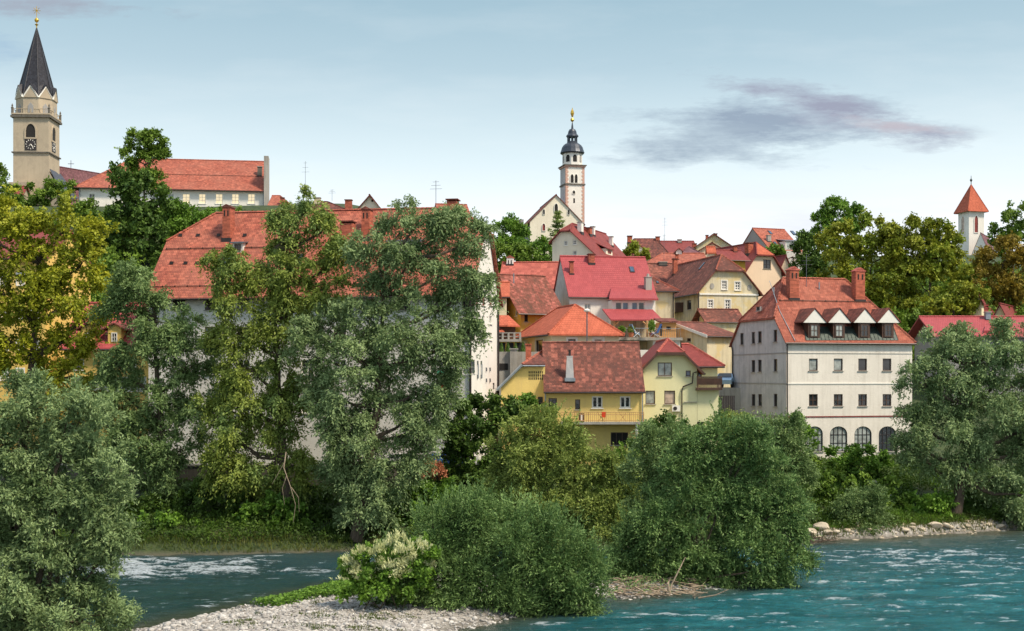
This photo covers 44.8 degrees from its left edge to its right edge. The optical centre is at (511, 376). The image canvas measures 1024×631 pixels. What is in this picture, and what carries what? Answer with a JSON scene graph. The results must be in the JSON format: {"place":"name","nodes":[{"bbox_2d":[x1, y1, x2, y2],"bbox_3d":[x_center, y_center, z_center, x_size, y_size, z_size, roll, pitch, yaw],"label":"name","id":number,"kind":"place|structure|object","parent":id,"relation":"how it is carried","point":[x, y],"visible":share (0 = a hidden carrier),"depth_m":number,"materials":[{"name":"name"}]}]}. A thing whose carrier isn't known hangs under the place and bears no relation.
{"place":"outdoors","nodes":[
{"label":"outdoors","id":0,"kind":"place"},
{"bbox_2d":[0,0,1023,261],"label":"sky","id":1,"kind":"structure","parent":0,"point":[694,119],"materials":[{"name":"blue"}]},
{"bbox_2d":[1,530,1023,630],"bbox_3d":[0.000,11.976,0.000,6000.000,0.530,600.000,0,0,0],"label":"river water","id":2,"kind":"structure","parent":0,"point":[972,581],"depth_m":69.20,"materials":[{"name":"teal liquid"}]},
{"bbox_2d":[6,203,1023,630],"bbox_3d":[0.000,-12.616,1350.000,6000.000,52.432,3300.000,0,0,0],"label":"ground","id":3,"kind":"structure","parent":0,"point":[150,549],"depth_m":85.48,"materials":[{"name":"grey gravel"}]},
{"bbox_2d":[0,162,24,201],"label":"hill tree","id":4,"kind":"object","parent":3,"relation":"on","point":[4,172],"visible":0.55,"depth_m":214.41,"materials":[{"name":"green plant"}]},
{"bbox_2d":[10,175,78,206],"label":"hill tree","id":5,"kind":"object","parent":3,"relation":"on","point":[50,188],"visible":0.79,"depth_m":199.05,"materials":[{"name":"green plant"}]},
{"bbox_2d":[0,230,90,454],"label":"tall yellow house","id":6,"kind":"structure","parent":3,"relation":"on","point":[17,284],"depth_m":112.48,"materials":[{"name":"red tile"}]},
{"bbox_2d":[9,6,99,205],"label":"church","id":7,"kind":"structure","parent":3,"relation":"on","point":[36,124],"depth_m":230.31,"materials":[{"name":"paint"}]},
{"bbox_2d":[24,122,36,138],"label":"pointed window","id":8,"kind":"structure","parent":7,"relation":"in","point":[30,131],"depth_m":230.11,"materials":[{"name":"stone"}]},
{"bbox_2d":[0,184,119,450],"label":"golden tree","id":9,"kind":"object","parent":3,"relation":"on","point":[44,282],"visible":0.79,"depth_m":92.99,"materials":[{"name":"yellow plant"}]},
{"bbox_2d":[0,362,147,630],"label":"willow","id":10,"kind":"object","parent":3,"relation":"on","point":[30,600],"visible":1,"depth_m":46.38,"materials":[{"name":"green plant"}]},
{"bbox_2d":[45,387,128,485],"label":"autumn shrub","id":11,"kind":"object","parent":3,"relation":"on","point":[119,408],"visible":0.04,"depth_m":91.43,"materials":[{"name":"green plant"}]},
{"bbox_2d":[72,197,110,229],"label":"hill tree","id":12,"kind":"object","parent":3,"relation":"on","point":[85,206],"visible":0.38,"depth_m":174.71,"materials":[{"name":"green plant"}]},
{"bbox_2d":[58,302,147,451],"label":"dormered yellow house","id":13,"kind":"structure","parent":3,"relation":"on","point":[117,333],"depth_m":108.00,"materials":[{"name":"paint"}]},
{"bbox_2d":[85,160,176,267],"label":"maple","id":14,"kind":"object","parent":3,"relation":"on","point":[129,188],"visible":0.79,"depth_m":163.51,"materials":[{"name":"green plant"}]},
{"bbox_2d":[114,126,172,238],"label":"ash tree","id":15,"kind":"object","parent":3,"relation":"on","point":[149,151],"visible":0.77,"depth_m":171.56,"materials":[{"name":"green plant"}]},
{"bbox_2d":[80,256,224,505],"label":"willow","id":16,"kind":"object","parent":3,"relation":"on","point":[159,460],"visible":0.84,"depth_m":90.27,"materials":[{"name":"green plant"}]},
{"bbox_2d":[121,486,195,520],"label":"bush","id":17,"kind":"object","parent":3,"relation":"on","point":[151,506],"visible":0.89,"depth_m":89.45,"materials":[{"name":"green plant"}]},
{"bbox_2d":[73,156,268,206],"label":"long hilltop house","id":18,"kind":"structure","parent":3,"relation":"on","point":[205,183],"depth_m":203.79,"materials":[{"name":"red tile"}]},
{"bbox_2d":[134,508,218,530],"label":"bush","id":19,"kind":"object","parent":3,"relation":"on","point":[160,517],"visible":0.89,"depth_m":87.29,"materials":[{"name":"green plant"}]},
{"bbox_2d":[153,196,216,244],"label":"hill tree","id":20,"kind":"object","parent":3,"relation":"on","point":[182,215],"visible":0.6,"depth_m":166.90,"materials":[{"name":"green plant"}]},
{"bbox_2d":[187,475,263,519],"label":"bush","id":21,"kind":"object","parent":3,"relation":"on","point":[222,500],"visible":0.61,"depth_m":89.29,"materials":[{"name":"green plant"}]},
{"bbox_2d":[0,464,476,488],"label":"quay wall","id":22,"kind":"structure","parent":3,"relation":"on","point":[192,472],"depth_m":96.47,"materials":[{"name":"stone"}]},
{"bbox_2d":[183,183,362,525],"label":"willow","id":23,"kind":"object","parent":3,"relation":"on","point":[275,401],"visible":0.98,"depth_m":88.32,"materials":[{"name":"green plant"}]},
{"bbox_2d":[225,488,322,530],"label":"bush","id":24,"kind":"object","parent":3,"relation":"on","point":[248,509],"visible":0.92,"depth_m":87.73,"materials":[{"name":"green plant"}]},
{"bbox_2d":[249,575,358,605],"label":"ground plants","id":25,"kind":"object","parent":3,"relation":"on","point":[326,589],"visible":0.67,"depth_m":64.98,"materials":[{"name":"green plant"}]},
{"bbox_2d":[148,185,502,463],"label":"mill building","id":26,"kind":"structure","parent":3,"relation":"on","point":[183,251],"depth_m":105.22,"materials":[{"name":"red tile"}]},
{"bbox_2d":[299,482,356,521],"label":"bush","id":27,"kind":"object","parent":3,"relation":"on","point":[328,497],"visible":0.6,"depth_m":89.65,"materials":[{"name":"green plant"}]},
{"bbox_2d":[303,161,352,208],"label":"brown ridge house","id":28,"kind":"structure","parent":3,"relation":"on","point":[348,203],"depth_m":170.46,"materials":[{"name":"tile"}]},
{"bbox_2d":[326,513,399,534],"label":"bush","id":29,"kind":"object","parent":3,"relation":"on","point":[335,526],"visible":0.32,"depth_m":87.72,"materials":[{"name":"green plant"}]},
{"bbox_2d":[357,194,380,208],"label":"gabled skyline house","id":30,"kind":"structure","parent":3,"relation":"on","point":[369,201],"depth_m":170.00,"materials":[{"name":"white paint"}]},
{"bbox_2d":[329,529,440,609],"bbox_3d":[-6.184,9.579,61.258,5.534,4.194,2.899,0,0,0],"label":"knotweed","id":31,"kind":"object","parent":3,"relation":"on","point":[368,579],"visible":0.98,"depth_m":60.87,"materials":[{"name":"green plant"}]},
{"bbox_2d":[277,194,508,542],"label":"willow","id":32,"kind":"object","parent":3,"relation":"on","point":[346,473],"visible":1,"depth_m":86.22,"materials":[{"name":"green plant"}]},
{"bbox_2d":[370,475,464,526],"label":"bush","id":33,"kind":"object","parent":3,"relation":"on","point":[439,488],"visible":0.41,"depth_m":89.41,"materials":[{"name":"green plant"}]},
{"bbox_2d":[409,458,448,495],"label":"dead tree","id":34,"kind":"object","parent":3,"relation":"on","point":[440,471],"visible":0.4,"depth_m":90.13,"materials":[{"name":"brown plant"}]},
{"bbox_2d":[132,572,741,630],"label":"gravel","id":35,"kind":"structure","parent":3,"relation":"on","point":[198,622],"depth_m":59.75,"materials":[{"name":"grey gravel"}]},
{"bbox_2d":[613,563,746,593],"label":"ground plants","id":36,"kind":"object","parent":35,"relation":"on","point":[640,580],"visible":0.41,"depth_m":69.25,"materials":[{"name":"green plant"}]},
{"bbox_2d":[434,389,530,493],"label":"ash tree","id":37,"kind":"object","parent":3,"relation":"on","point":[461,447],"visible":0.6,"depth_m":93.87,"materials":[{"name":"green plant"}]},
{"bbox_2d":[363,474,625,619],"bbox_3d":[-1.016,8.872,62.870,13.584,7.950,5.881,0,0,0],"label":"osier bush","id":38,"kind":"object","parent":3,"relation":"on","point":[529,576],"visible":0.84,"depth_m":62.15,"materials":[{"name":"green plant"}]},
{"bbox_2d":[499,281,509,314],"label":"narrow house","id":39,"kind":"structure","parent":3,"relation":"on","point":[505,288],"depth_m":133.03,"materials":[{"name":"orange tile"}]},
{"bbox_2d":[499,315,521,351],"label":"covered balcony","id":40,"kind":"structure","parent":3,"relation":"on","point":[508,324],"depth_m":126.36,"materials":[{"name":"paint"}]},
{"bbox_2d":[493,212,531,259],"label":"hill tree","id":41,"kind":"object","parent":3,"relation":"on","point":[512,224],"visible":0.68,"depth_m":213.92,"materials":[{"name":"green plant"}]},
{"bbox_2d":[5,454,1023,544],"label":"undergrowth","id":42,"kind":"object","parent":3,"relation":"on","point":[205,530],"visible":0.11,"depth_m":89.34,"materials":[{"name":"green plant"}]},
{"bbox_2d":[498,348,537,434],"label":"retaining wall","id":43,"kind":"structure","parent":3,"relation":"on","point":[512,360],"depth_m":117.50,"materials":[{"name":"concrete"}]},
{"bbox_2d":[494,239,542,272],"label":"hill tree","id":44,"kind":"object","parent":3,"relation":"on","point":[520,251],"visible":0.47,"depth_m":188.42,"materials":[{"name":"green plant"}]},
{"bbox_2d":[496,344,544,449],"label":"house wing","id":45,"kind":"structure","parent":3,"relation":"on","point":[526,375],"depth_m":107.20,"materials":[{"name":"yellow paint"}]},
{"bbox_2d":[21,204,1023,359],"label":"woodland","id":46,"kind":"object","parent":3,"relation":"on","point":[111,258],"visible":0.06,"depth_m":160.68,"materials":[{"name":"green plant"}]},
{"bbox_2d":[500,255,558,289],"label":"back house","id":47,"kind":"structure","parent":3,"relation":"on","point":[548,269],"depth_m":153.01,"materials":[{"name":"tile"}]},
{"bbox_2d":[499,273,561,334],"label":"mossy roofed house","id":48,"kind":"structure","parent":3,"relation":"on","point":[532,299],"depth_m":136.17,"materials":[{"name":"tile"}]},
{"bbox_2d":[515,235,551,261],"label":"hill tree","id":49,"kind":"object","parent":3,"relation":"on","point":[541,246],"visible":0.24,"depth_m":194.24,"materials":[{"name":"green plant"}]},
{"bbox_2d":[514,392,558,434],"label":"bush","id":50,"kind":"object","parent":3,"relation":"on","point":[529,398],"visible":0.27,"depth_m":100.41,"materials":[{"name":"green plant"}]},
{"bbox_2d":[50,459,1023,552],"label":"grass","id":51,"kind":"structure","parent":3,"relation":"on","point":[165,540],"depth_m":86.43,"materials":[{"name":"green plant"}]},
{"bbox_2d":[518,108,586,253],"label":"church","id":52,"kind":"structure","parent":3,"relation":"on","point":[570,202],"depth_m":262.31,"materials":[{"name":"white paint"}]},
{"bbox_2d":[540,205,565,260],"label":"spruce","id":53,"kind":"object","parent":3,"relation":"on","point":[557,217],"visible":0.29,"depth_m":199.72,"materials":[{"name":"green plant"}]},
{"bbox_2d":[476,394,642,553],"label":"willow","id":54,"kind":"object","parent":3,"relation":"on","point":[543,449],"visible":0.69,"depth_m":83.70,"materials":[{"name":"green plant"}]},
{"bbox_2d":[515,304,625,351],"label":"hip roofed house","id":55,"kind":"structure","parent":3,"relation":"on","point":[564,323],"depth_m":123.00,"materials":[{"name":"orange tile"}]},
{"bbox_2d":[548,222,625,260],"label":"gabled house","id":56,"kind":"structure","parent":3,"relation":"on","point":[578,238],"depth_m":171.75,"materials":[{"name":"red tile"}]},
{"bbox_2d":[542,341,644,464],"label":"yellow house","id":57,"kind":"structure","parent":3,"relation":"on","point":[592,380],"depth_m":106.13,"materials":[{"name":"brown tile"}]},
{"bbox_2d":[610,432,627,445],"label":"window","id":58,"kind":"structure","parent":57,"relation":"in","point":[615,436],"depth_m":106.14,"materials":[{"name":"glass"}]},
{"bbox_2d":[554,253,682,349],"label":"terrace house","id":59,"kind":"structure","parent":3,"relation":"on","point":[615,291],"depth_m":139.26,"materials":[{"name":"tile"}]},
{"bbox_2d":[654,318,678,337],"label":"wooden hut","id":60,"kind":"object","parent":59,"relation":"on","point":[668,322],"visible":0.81,"depth_m":132.03,"materials":[{"name":"orange wood"}]},
{"bbox_2d":[622,239,650,259],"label":"hill tree","id":61,"kind":"object","parent":3,"relation":"on","point":[632,248],"visible":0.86,"depth_m":195.46,"materials":[{"name":"green plant"}]},
{"bbox_2d":[625,235,668,260],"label":"brown skyline house","id":62,"kind":"structure","parent":3,"relation":"on","point":[655,246],"depth_m":215.99,"materials":[{"name":"tile"}]},
{"bbox_2d":[612,413,696,564],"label":"osier bush","id":63,"kind":"object","parent":3,"relation":"on","point":[648,435],"visible":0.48,"depth_m":75.58,"materials":[{"name":"green plant"}]},
{"bbox_2d":[606,573,707,598],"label":"pebbles","id":64,"kind":"object","parent":3,"relation":"on","point":[682,591],"visible":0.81,"depth_m":68.27,"materials":[{"name":"grey stone"}]},
{"bbox_2d":[647,261,671,282],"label":"brown house","id":65,"kind":"structure","parent":3,"relation":"on","point":[660,270],"depth_m":167.94,"materials":[{"name":"tile"}]},
{"bbox_2d":[623,409,703,464],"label":"bush","id":66,"kind":"object","parent":3,"relation":"on","point":[661,418],"visible":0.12,"depth_m":100.97,"materials":[{"name":"green plant"}]},
{"bbox_2d":[651,276,679,329],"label":"stained house","id":67,"kind":"structure","parent":3,"relation":"on","point":[664,302],"depth_m":143.05,"materials":[{"name":"beige paint"}]},
{"bbox_2d":[647,242,705,263],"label":"orange roofed house","id":68,"kind":"structure","parent":3,"relation":"on","point":[680,255],"depth_m":189.38,"materials":[{"name":"tile"}]},
{"bbox_2d":[660,239,696,252],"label":"red skyline house","id":69,"kind":"structure","parent":3,"relation":"on","point":[671,246],"depth_m":229.72,"materials":[{"name":"red tile"}]},
{"bbox_2d":[641,338,725,459],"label":"pale house","id":70,"kind":"structure","parent":3,"relation":"on","point":[685,378],"depth_m":110.00,"materials":[{"name":"yellow paint"}]},
{"bbox_2d":[657,363,672,376],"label":"window","id":71,"kind":"structure","parent":70,"relation":"in","point":[664,369],"depth_m":110.13,"materials":[{"name":"grey glass"}]},
{"bbox_2d":[654,321,733,386],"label":"house","id":72,"kind":"structure","parent":3,"relation":"on","point":[711,340],"depth_m":131.38,"materials":[{"name":"beige paint"}]},
{"bbox_2d":[693,233,731,249],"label":"grey skyline house","id":73,"kind":"structure","parent":3,"relation":"on","point":[716,239],"depth_m":222.00,"materials":[{"name":"beige paint"}]},
{"bbox_2d":[602,397,824,590],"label":"osier bush","id":74,"kind":"object","parent":3,"relation":"on","point":[740,533],"visible":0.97,"depth_m":70.29,"materials":[{"name":"green plant"}]},
{"bbox_2d":[666,254,762,321],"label":"old house","id":75,"kind":"structure","parent":3,"relation":"on","point":[719,281],"depth_m":151.52,"materials":[{"name":"beige paint"}]},
{"bbox_2d":[692,308,741,332],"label":"lean to house","id":76,"kind":"structure","parent":3,"relation":"on","point":[726,318],"depth_m":147.24,"materials":[{"name":"brown tile"}]},
{"bbox_2d":[719,396,734,411],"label":"gate","id":77,"kind":"structure","parent":3,"relation":"on","point":[725,402],"depth_m":111.00,"materials":[{"name":"metal"}]},
{"bbox_2d":[701,405,755,452],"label":"bush","id":78,"kind":"object","parent":3,"relation":"on","point":[729,414],"visible":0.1,"depth_m":102.99,"materials":[{"name":"green plant"}]},
{"bbox_2d":[719,387,739,414],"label":"parking deck","id":79,"kind":"structure","parent":3,"relation":"on","point":[728,391],"depth_m":121.50,"materials":[{"name":"concrete"}]},
{"bbox_2d":[718,373,733,387],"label":"parked car","id":80,"kind":"object","parent":79,"relation":"on","point":[727,378],"visible":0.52,"depth_m":122.45,"materials":[{"name":"paint"}]},
{"bbox_2d":[715,246,750,268],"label":"brown house","id":81,"kind":"structure","parent":3,"relation":"on","point":[737,257],"depth_m":185.42,"materials":[{"name":"red tile"}]},
{"bbox_2d":[716,241,789,299],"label":"peach house","id":82,"kind":"structure","parent":3,"relation":"on","point":[764,267],"depth_m":189.66,"materials":[{"name":"beige paint"}]},
{"bbox_2d":[743,227,802,269],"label":"grey gabled house","id":83,"kind":"structure","parent":3,"relation":"on","point":[764,237],"depth_m":219.76,"materials":[{"name":"orange tile"}]},
{"bbox_2d":[765,242,788,255],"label":"hill tree","id":84,"kind":"object","parent":3,"relation":"on","point":[776,250],"visible":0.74,"depth_m":199.49,"materials":[{"name":"green plant"}]},
{"bbox_2d":[731,407,825,525],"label":"willow","id":85,"kind":"object","parent":3,"relation":"on","point":[792,439],"visible":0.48,"depth_m":93.44,"materials":[{"name":"green plant"}]},
{"bbox_2d":[788,412,820,461],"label":"bush","id":86,"kind":"object","parent":3,"relation":"on","point":[808,431],"visible":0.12,"depth_m":106.35,"materials":[{"name":"green plant"}]},
{"bbox_2d":[787,228,832,277],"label":"hill tree","id":87,"kind":"object","parent":3,"relation":"on","point":[799,244],"visible":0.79,"depth_m":179.29,"materials":[{"name":"green plant"}]},
{"bbox_2d":[729,255,916,458],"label":"apartment house","id":88,"kind":"structure","parent":3,"relation":"on","point":[828,355],"depth_m":114.16,"materials":[{"name":"white paint"}]},
{"bbox_2d":[830,426,847,451],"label":"arched window","id":89,"kind":"structure","parent":88,"relation":"in","point":[838,435],"depth_m":113.40,"materials":[{"name":"glass"}]},
{"bbox_2d":[854,426,870,450],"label":"arched window","id":90,"kind":"structure","parent":88,"relation":"in","point":[862,435],"depth_m":113.95,"materials":[{"name":"glass"}]},
{"bbox_2d":[878,426,895,452],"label":"arched window","id":91,"kind":"structure","parent":88,"relation":"in","point":[885,433],"depth_m":114.57,"materials":[{"name":"glass"}]},
{"bbox_2d":[810,456,846,483],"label":"bush","id":92,"kind":"object","parent":3,"relation":"on","point":[839,473],"visible":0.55,"depth_m":102.60,"materials":[{"name":"green plant"}]},
{"bbox_2d":[801,194,864,262],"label":"hill tree","id":93,"kind":"object","parent":3,"relation":"on","point":[824,214],"visible":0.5,"depth_m":189.01,"materials":[{"name":"green plant"}]},
{"bbox_2d":[822,441,894,478],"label":"bush","id":94,"kind":"object","parent":3,"relation":"on","point":[851,458],"visible":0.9,"depth_m":104.22,"materials":[{"name":"green plant"}]},
{"bbox_2d":[812,470,913,510],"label":"bush","id":95,"kind":"object","parent":3,"relation":"on","point":[824,490],"visible":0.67,"depth_m":97.56,"materials":[{"name":"green plant"}]},
{"bbox_2d":[813,208,920,307],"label":"hill tree","id":96,"kind":"object","parent":3,"relation":"on","point":[854,243],"visible":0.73,"depth_m":160.46,"materials":[{"name":"green plant"}]},
{"bbox_2d":[827,479,908,535],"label":"bush","id":97,"kind":"object","parent":3,"relation":"on","point":[868,502],"visible":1,"depth_m":93.70,"materials":[{"name":"green plant"}]},
{"bbox_2d":[767,459,1021,529],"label":"grass","id":98,"kind":"structure","parent":3,"relation":"on","point":[901,510],"depth_m":96.96,"materials":[{"name":"green plant"}]},
{"bbox_2d":[811,518,1017,540],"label":"shore pebbles","id":99,"kind":"object","parent":3,"relation":"on","point":[946,525],"visible":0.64,"depth_m":94.86,"materials":[{"name":"stone"}]},
{"bbox_2d":[880,211,979,328],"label":"hill tree","id":100,"kind":"object","parent":3,"relation":"on","point":[929,245],"visible":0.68,"depth_m":159.16,"materials":[{"name":"green plant"}]},
{"bbox_2d":[903,488,959,520],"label":"bush","id":101,"kind":"object","parent":3,"relation":"on","point":[941,501],"visible":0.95,"depth_m":97.28,"materials":[{"name":"green plant"}]},
{"bbox_2d":[916,259,991,315],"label":"hill tree","id":102,"kind":"object","parent":3,"relation":"on","point":[964,300],"visible":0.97,"depth_m":146.89,"materials":[{"name":"green plant"}]},
{"bbox_2d":[885,315,1023,530],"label":"willow","id":103,"kind":"object","parent":3,"relation":"on","point":[959,429],"visible":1,"depth_m":97.30,"materials":[{"name":"green plant"}]},
{"bbox_2d":[908,311,1023,403],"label":"house","id":104,"kind":"structure","parent":3,"relation":"on","point":[938,323],"depth_m":135.47,"materials":[{"name":"metal"}]},
{"bbox_2d":[954,179,993,254],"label":"chapel","id":105,"kind":"structure","parent":3,"relation":"on","point":[971,209],"depth_m":320.64,"materials":[{"name":"white paint"}]},
{"bbox_2d":[963,483,1021,517],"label":"bush","id":106,"kind":"object","parent":3,"relation":"on","point":[993,506],"visible":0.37,"depth_m":99.49,"materials":[{"name":"green plant"}]},
{"bbox_2d":[969,230,1023,310],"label":"hill tree","id":107,"kind":"object","parent":3,"relation":"on","point":[1009,286],"visible":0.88,"depth_m":157.16,"materials":[{"name":"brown plant"}]},
{"bbox_2d":[986,200,1023,272],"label":"hill tree","id":108,"kind":"object","parent":3,"relation":"on","point":[1008,214],"visible":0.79,"depth_m":174.43,"materials":[{"name":"green plant"}]},
{"bbox_2d":[994,302,1016,315],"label":"maroon gabled house","id":109,"kind":"structure","parent":3,"relation":"on","point":[1003,309],"depth_m":150.13,"materials":[{"name":"tile"}]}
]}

